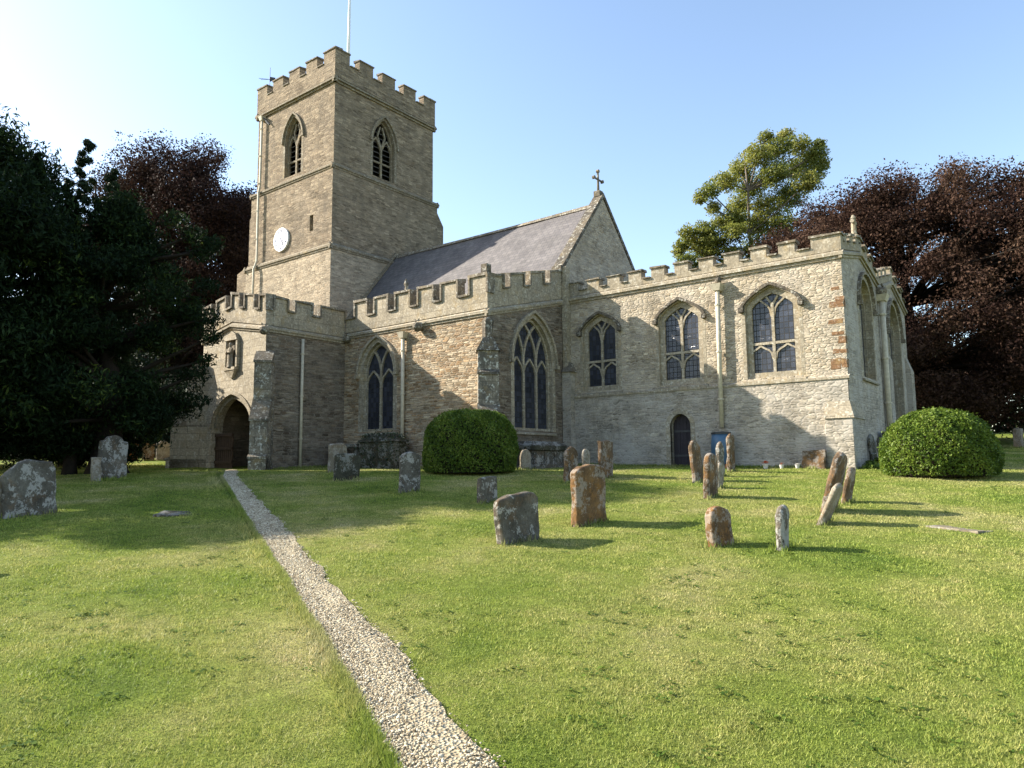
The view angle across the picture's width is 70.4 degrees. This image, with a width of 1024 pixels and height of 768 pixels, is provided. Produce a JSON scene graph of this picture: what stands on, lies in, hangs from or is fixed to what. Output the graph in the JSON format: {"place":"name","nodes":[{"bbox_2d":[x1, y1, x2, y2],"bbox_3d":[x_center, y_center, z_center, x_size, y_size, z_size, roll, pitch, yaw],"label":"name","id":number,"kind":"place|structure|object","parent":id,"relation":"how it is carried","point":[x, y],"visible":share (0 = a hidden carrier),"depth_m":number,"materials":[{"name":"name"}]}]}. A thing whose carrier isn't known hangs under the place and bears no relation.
{"place":"outdoors","nodes":[
{"label":"outdoors","id":0,"kind":"place"},
{"bbox_2d":[223,469,506,767],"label":"path","id":1,"kind":"structure","parent":0,"point":[426,714],"depth_m":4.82,"materials":[{"name":"beige gravel"}]},
{"bbox_2d":[0,431,1023,767],"bbox_3d":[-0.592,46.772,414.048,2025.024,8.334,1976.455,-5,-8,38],"label":"ground","id":2,"kind":"structure","parent":0,"point":[472,733],"depth_m":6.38,"materials":[{"name":"green plant"}]},
{"bbox_2d":[0,477,1,516],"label":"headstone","id":3,"kind":"object","parent":2,"relation":"on","point":[0,497],"visible":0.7,"depth_m":13.48,"materials":[{"name":"grey stone"}]},
{"bbox_2d":[0,453,26,462],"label":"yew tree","id":4,"kind":"object","parent":2,"relation":"on","point":[1,459],"depth_m":32.99,"materials":[{"name":"green plant"}]},
{"bbox_2d":[1,459,56,518],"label":"headstone","id":5,"kind":"object","parent":2,"relation":"on","point":[29,486],"visible":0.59,"depth_m":13.79,"materials":[{"name":"grey stone"}]},
{"bbox_2d":[0,106,123,440],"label":"yew tree","id":6,"kind":"object","parent":2,"relation":"on","point":[36,218],"visible":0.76,"depth_m":21.85,"materials":[{"name":"green plant"}]},
{"bbox_2d":[91,457,101,481],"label":"headstone","id":7,"kind":"object","parent":2,"relation":"on","point":[96,466],"visible":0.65,"depth_m":20.82,"materials":[{"name":"grey stone"}]},
{"bbox_2d":[61,138,137,474],"bbox_3d":[-14.879,-2.581,25.142,3.445,12.163,2.820,4,-8,-32],"label":"conifer","id":8,"kind":"object","parent":2,"relation":"on","point":[82,161],"visible":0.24,"depth_m":25.07,"materials":[{"name":"green plant"}]},
{"bbox_2d":[16,378,187,457],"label":"undergrowth","id":9,"kind":"object","parent":2,"relation":"on","point":[167,435],"visible":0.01,"depth_m":48.20,"materials":[{"name":"green plant"}]},
{"bbox_2d":[0,185,226,473],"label":"yew tree","id":10,"kind":"object","parent":2,"relation":"on","point":[126,407],"visible":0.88,"depth_m":23.94,"materials":[{"name":"green plant"}]},
{"bbox_2d":[98,436,128,478],"bbox_3d":[-11.922,2.364,21.685,0.158,1.635,0.922,-4,-7,28],"label":"headstone","id":11,"kind":"object","parent":2,"relation":"on","point":[113,452],"visible":0.58,"depth_m":21.66,"materials":[{"name":"grey stone"}]},
{"bbox_2d":[69,348,174,467],"bbox_3d":[-17.781,0.911,31.410,5.550,6.189,5.717,-5,-8,38],"label":"holly tree","id":12,"kind":"object","parent":2,"relation":"on","point":[138,358],"visible":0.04,"depth_m":31.75,"materials":[{"name":"green plant"}]},
{"bbox_2d":[142,443,154,460],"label":"headstone","id":13,"kind":"object","parent":2,"relation":"on","point":[149,452],"visible":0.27,"depth_m":39.63,"materials":[{"name":"stone"}]},
{"bbox_2d":[155,441,169,460],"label":"headstone","id":14,"kind":"object","parent":2,"relation":"on","point":[162,453],"visible":0.48,"depth_m":40.67,"materials":[{"name":"stone"}]},
{"bbox_2d":[81,128,256,404],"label":"copper beech","id":15,"kind":"object","parent":2,"relation":"on","point":[226,214],"visible":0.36,"depth_m":54.06,"materials":[{"name":"brown plant"}]},
{"bbox_2d":[153,510,190,516],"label":"ledger slab","id":16,"kind":"structure","parent":2,"relation":"on","point":[167,513],"depth_m":13.59,"materials":[{"name":"stone"}]},
{"bbox_2d":[328,443,346,472],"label":"headstone","id":17,"kind":"object","parent":2,"relation":"on","point":[334,449],"visible":0.46,"depth_m":24.11,"materials":[{"name":"grey stone"}]},
{"bbox_2d":[332,453,360,480],"bbox_3d":[-4.683,2.519,20.604,0.157,1.128,0.872,-2,-8,43],"label":"headstone","id":18,"kind":"object","parent":2,"relation":"on","point":[347,465],"visible":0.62,"depth_m":20.52,"materials":[{"name":"stone"}]},
{"bbox_2d":[344,444,358,454],"bbox_3d":[-6.535,3.041,29.241,1.700,1.230,0.800,-5,-8,38],"label":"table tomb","id":19,"kind":"object","parent":2,"relation":"on","point":[355,450],"visible":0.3,"depth_m":28.60,"materials":[{"name":"stone"}]},
{"bbox_2d":[355,429,408,468],"bbox_3d":[-4.949,2.596,27.648,2.202,1.832,1.007,-5,-8,38],"label":"chest tomb","id":20,"kind":"object","parent":2,"relation":"on","point":[382,450],"visible":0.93,"depth_m":27.30,"materials":[{"name":"stone"}]},
{"bbox_2d":[398,452,420,492],"bbox_3d":[-2.408,2.254,17.098,0.151,1.288,0.635,-3,-5,41],"label":"headstone","id":21,"kind":"object","parent":2,"relation":"on","point":[409,470],"visible":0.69,"depth_m":17.04,"materials":[{"name":"grey stone"}]},
{"bbox_2d":[421,408,519,472],"bbox_3d":[-1.304,1.760,22.920,3.086,2.073,3.125,-5,-8,38],"label":"clipped bush","id":22,"kind":"object","parent":2,"relation":"on","point":[465,440],"visible":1,"depth_m":21.85,"materials":[{"name":"green plant"}]},
{"bbox_2d":[477,476,496,503],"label":"headstone","id":23,"kind":"object","parent":2,"relation":"on","point":[487,488],"visible":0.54,"depth_m":15.03,"materials":[{"name":"grey stone"}]},
{"bbox_2d":[0,462,1023,767],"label":"lawn weeds","id":24,"kind":"object","parent":2,"relation":"on","point":[14,742],"visible":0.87,"depth_m":5.81,"materials":[{"name":"green plant"}]},
{"bbox_2d":[5,446,1023,767],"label":"long grass","id":25,"kind":"structure","parent":2,"relation":"on","point":[385,750],"depth_m":7.80,"materials":[{"name":"green plant"}]},
{"bbox_2d":[493,491,538,544],"bbox_3d":[0.079,2.111,10.523,0.181,1.076,0.887,-9,-7,40],"label":"headstone","id":26,"kind":"object","parent":2,"relation":"on","point":[516,515],"visible":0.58,"depth_m":10.42,"materials":[{"name":"grey stone"}]},
{"bbox_2d":[520,449,530,468],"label":"headstone","id":27,"kind":"object","parent":2,"relation":"on","point":[525,458],"visible":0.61,"depth_m":24.33,"materials":[{"name":"grey stone"}]},
{"bbox_2d":[164,0,916,469],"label":"church","id":28,"kind":"structure","parent":2,"relation":"on","point":[360,302],"depth_m":29.00,"materials":[{"name":"stone"}]},
{"bbox_2d":[225,342,233,366],"bbox_3d":[-11.377,-1.178,29.260,0.400,1.010,0.270,-5,-8,38],"label":"statue","id":29,"kind":"object","parent":28,"relation":"in","point":[229,352],"visible":0.99,"depth_m":29.17,"materials":[{"name":"beige stone"}]},
{"bbox_2d":[281,111,303,178],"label":"belfry window","id":30,"kind":"structure","parent":28,"relation":"in","point":[298,139],"depth_m":41.83,"materials":[{"name":"stone"}]},
{"bbox_2d":[354,335,398,435],"bbox_3d":[-5.457,0.032,29.656,2.516,4.114,0.440,-5,-8,38],"label":"window","id":31,"kind":"structure","parent":28,"relation":"in","point":[382,370],"depth_m":29.86,"materials":[{"name":"stone"}]},
{"bbox_2d":[370,116,398,183],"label":"belfry window","id":32,"kind":"structure","parent":28,"relation":"in","point":[378,166],"depth_m":42.43,"materials":[{"name":"stone"}]},
{"bbox_2d":[509,310,559,435],"bbox_3d":[0.809,-0.454,28.319,0.440,4.874,3.147,-5,-8,38],"label":"window","id":33,"kind":"structure","parent":28,"relation":"in","point":[528,357],"depth_m":28.53,"materials":[{"name":"stone"}]},
{"bbox_2d":[576,311,622,395],"bbox_3d":[3.571,-1.264,29.216,2.049,3.395,0.400,-5,-8,38],"label":"window","id":34,"kind":"structure","parent":28,"relation":"in","point":[602,337],"depth_m":29.33,"materials":[{"name":"stone"}]},
{"bbox_2d":[652,297,708,389],"bbox_3d":[6.305,-1.547,27.109,2.116,3.444,0.400,-5,-8,38],"label":"window","id":35,"kind":"structure","parent":28,"relation":"in","point":[682,340],"depth_m":27.22,"materials":[{"name":"stone"}]},
{"bbox_2d":[666,409,695,465],"bbox_3d":[6.298,2.570,26.756,1.160,3.303,0.308,-5,-8,38],"label":"priest door","id":36,"kind":"structure","parent":28,"relation":"in","point":[684,425],"depth_m":26.93,"materials":[{"name":"wood"}]},
{"bbox_2d":[738,281,806,382],"bbox_3d":[8.980,-1.805,25.045,2.218,3.494,0.400,-5,-8,38],"label":"window","id":37,"kind":"structure","parent":28,"relation":"in","point":[774,321],"depth_m":25.15,"materials":[{"name":"stone"}]},
{"bbox_2d":[857,271,879,385],"bbox_3d":[12.702,-2.029,26.197,0.520,4.030,2.600,-5,-8,38],"label":"window","id":38,"kind":"structure","parent":28,"relation":"in","point":[865,276],"depth_m":26.86,"materials":[{"name":"stone"}]},
{"bbox_2d":[886,298,905,419],"bbox_3d":[15.812,-0.770,30.072,0.520,5.630,3.118,-5,-8,38],"label":"window","id":39,"kind":"structure","parent":28,"relation":"in","point":[892,301],"depth_m":30.99,"materials":[{"name":"stone"}]},
{"bbox_2d":[516,441,568,468],"bbox_3d":[1.074,2.756,26.890,1.220,1.279,2.360,-5,-8,38],"label":"chest tomb","id":40,"kind":"object","parent":2,"relation":"on","point":[545,454],"visible":0.48,"depth_m":26.31,"materials":[{"name":"stone"}]},
{"bbox_2d":[564,446,577,482],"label":"headstone","id":41,"kind":"object","parent":2,"relation":"on","point":[570,459],"visible":0.49,"depth_m":18.80,"materials":[{"name":"stone"}]},
{"bbox_2d":[581,449,589,464],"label":"headstone","id":42,"kind":"object","parent":2,"relation":"on","point":[585,457],"visible":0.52,"depth_m":19.95,"materials":[{"name":"grey stone"}]},
{"bbox_2d":[570,465,606,526],"bbox_3d":[1.297,2.044,12.254,0.177,1.353,0.874,-5,-6,42],"label":"headstone","id":43,"kind":"object","parent":2,"relation":"on","point":[588,490],"visible":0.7,"depth_m":12.13,"materials":[{"name":"brown stone"}]},
{"bbox_2d":[597,440,612,477],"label":"headstone","id":44,"kind":"object","parent":2,"relation":"on","point":[605,454],"visible":0.59,"depth_m":20.48,"materials":[{"name":"brown stone"}]},
{"bbox_2d":[689,440,703,482],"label":"headstone","id":45,"kind":"object","parent":2,"relation":"on","point":[695,461],"visible":0.73,"depth_m":19.00,"materials":[{"name":"brown stone"}]},
{"bbox_2d":[703,453,717,498],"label":"headstone","id":46,"kind":"object","parent":2,"relation":"on","point":[710,467],"visible":0.66,"depth_m":15.56,"materials":[{"name":"brown stone"}]},
{"bbox_2d":[704,506,733,547],"bbox_3d":[2.910,2.162,10.162,0.507,0.914,0.178,0,-8,-41],"label":"headstone","id":47,"kind":"object","parent":2,"relation":"on","point":[718,525],"visible":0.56,"depth_m":10.07,"materials":[{"name":"brown stone"}]},
{"bbox_2d":[716,441,724,474],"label":"headstone","id":48,"kind":"object","parent":2,"relation":"on","point":[720,453],"visible":0.44,"depth_m":20.67,"materials":[{"name":"grey stone"}]},
{"bbox_2d":[711,431,730,467],"bbox_3d":[7.241,2.327,25.152,0.718,1.350,0.848,-5,-8,38],"label":"water butt","id":49,"kind":"object","parent":2,"relation":"on","point":[718,436],"visible":0.43,"depth_m":24.97,"materials":[{"name":"blue plastic"}]},
{"bbox_2d":[718,463,723,487],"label":"headstone","id":50,"kind":"object","parent":2,"relation":"on","point":[720,474],"visible":0.47,"depth_m":17.54,"materials":[{"name":"grey stone"}]},
{"bbox_2d":[726,433,735,471],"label":"headstone","id":51,"kind":"object","parent":2,"relation":"on","point":[730,443],"visible":0.83,"depth_m":22.17,"materials":[{"name":"beige stone"}]},
{"bbox_2d":[669,126,832,268],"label":"ash tree","id":52,"kind":"object","parent":2,"relation":"on","point":[736,221],"visible":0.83,"depth_m":51.34,"materials":[{"name":"green plant"}]},
{"bbox_2d":[762,461,768,468],"bbox_3d":[8.257,2.638,23.687,0.260,0.264,0.244,0,-6,-6],"label":"flower pot","id":53,"kind":"object","parent":2,"relation":"on","point":[765,466],"visible":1,"depth_m":23.63,"materials":[{"name":"white ceramic"}]},
{"bbox_2d":[776,504,789,550],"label":"headstone","id":54,"kind":"object","parent":2,"relation":"on","point":[782,528],"visible":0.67,"depth_m":9.64,"materials":[{"name":"grey stone"}]},
{"bbox_2d":[802,450,826,468],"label":"headstone","id":55,"kind":"object","parent":2,"relation":"on","point":[815,458],"visible":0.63,"depth_m":23.33,"materials":[{"name":"brown stone"}]},
{"bbox_2d":[817,483,842,525],"bbox_3d":[5.231,2.149,12.051,0.117,1.090,0.522,24,10,35],"label":"headstone","id":56,"kind":"object","parent":2,"relation":"on","point":[834,496],"visible":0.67,"depth_m":11.87,"materials":[{"name":"grey stone"}]},
{"bbox_2d":[820,451,846,512],"bbox_3d":[5.924,1.965,13.379,0.150,1.488,0.784,14,3,37],"label":"headstone","id":57,"kind":"object","parent":2,"relation":"on","point":[838,470],"visible":0.5,"depth_m":13.12,"materials":[{"name":"stone"}]},
{"bbox_2d":[841,467,855,503],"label":"headstone","id":58,"kind":"object","parent":2,"relation":"on","point":[849,484],"visible":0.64,"depth_m":14.37,"materials":[{"name":"brown stone"}]},
{"bbox_2d":[862,460,879,468],"bbox_3d":[11.373,2.570,22.935,0.596,0.363,0.591,-5,-8,38],"label":"leafy plant","id":59,"kind":"object","parent":2,"relation":"on","point":[871,464],"visible":0.91,"depth_m":22.81,"materials":[{"name":"green plant"}]},
{"bbox_2d":[868,434,876,460],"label":"headstone","id":60,"kind":"object","parent":2,"relation":"on","point":[871,445],"visible":0.46,"depth_m":24.29,"materials":[{"name":"stone"}]},
{"bbox_2d":[745,152,1023,438],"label":"copper beech","id":61,"kind":"object","parent":2,"relation":"on","point":[963,261],"visible":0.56,"depth_m":40.53,"materials":[{"name":"brown plant"}]},
{"bbox_2d":[876,406,1006,476],"bbox_3d":[11.855,1.578,20.209,3.160,1.961,3.138,-5,-8,38],"label":"clipped bush","id":62,"kind":"object","parent":2,"relation":"on","point":[939,441],"visible":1,"depth_m":19.23,"materials":[{"name":"green plant"}]},
{"bbox_2d":[926,525,992,533],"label":"ledger slab","id":63,"kind":"structure","parent":2,"relation":"on","point":[959,529],"depth_m":11.18,"materials":[{"name":"grey stone"}]},
{"bbox_2d":[918,318,1023,432],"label":"woodland","id":64,"kind":"object","parent":2,"relation":"on","point":[1005,426],"depth_m":69.45,"materials":[{"name":"green plant"}]},
{"bbox_2d":[959,232,1023,429],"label":"copper beech","id":65,"kind":"object","parent":2,"relation":"on","point":[1019,422],"visible":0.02,"depth_m":49.30,"materials":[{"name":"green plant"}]},
{"bbox_2d":[1012,428,1023,446],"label":"headstone","id":66,"kind":"object","parent":2,"relation":"on","point":[1018,438],"visible":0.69,"depth_m":37.21,"materials":[{"name":"grey stone"}]},
{"bbox_2d":[0,0,1023,430],"label":"sky","id":67,"kind":"structure","parent":0,"point":[533,98],"materials":[{"name":"blue"}]}
]}

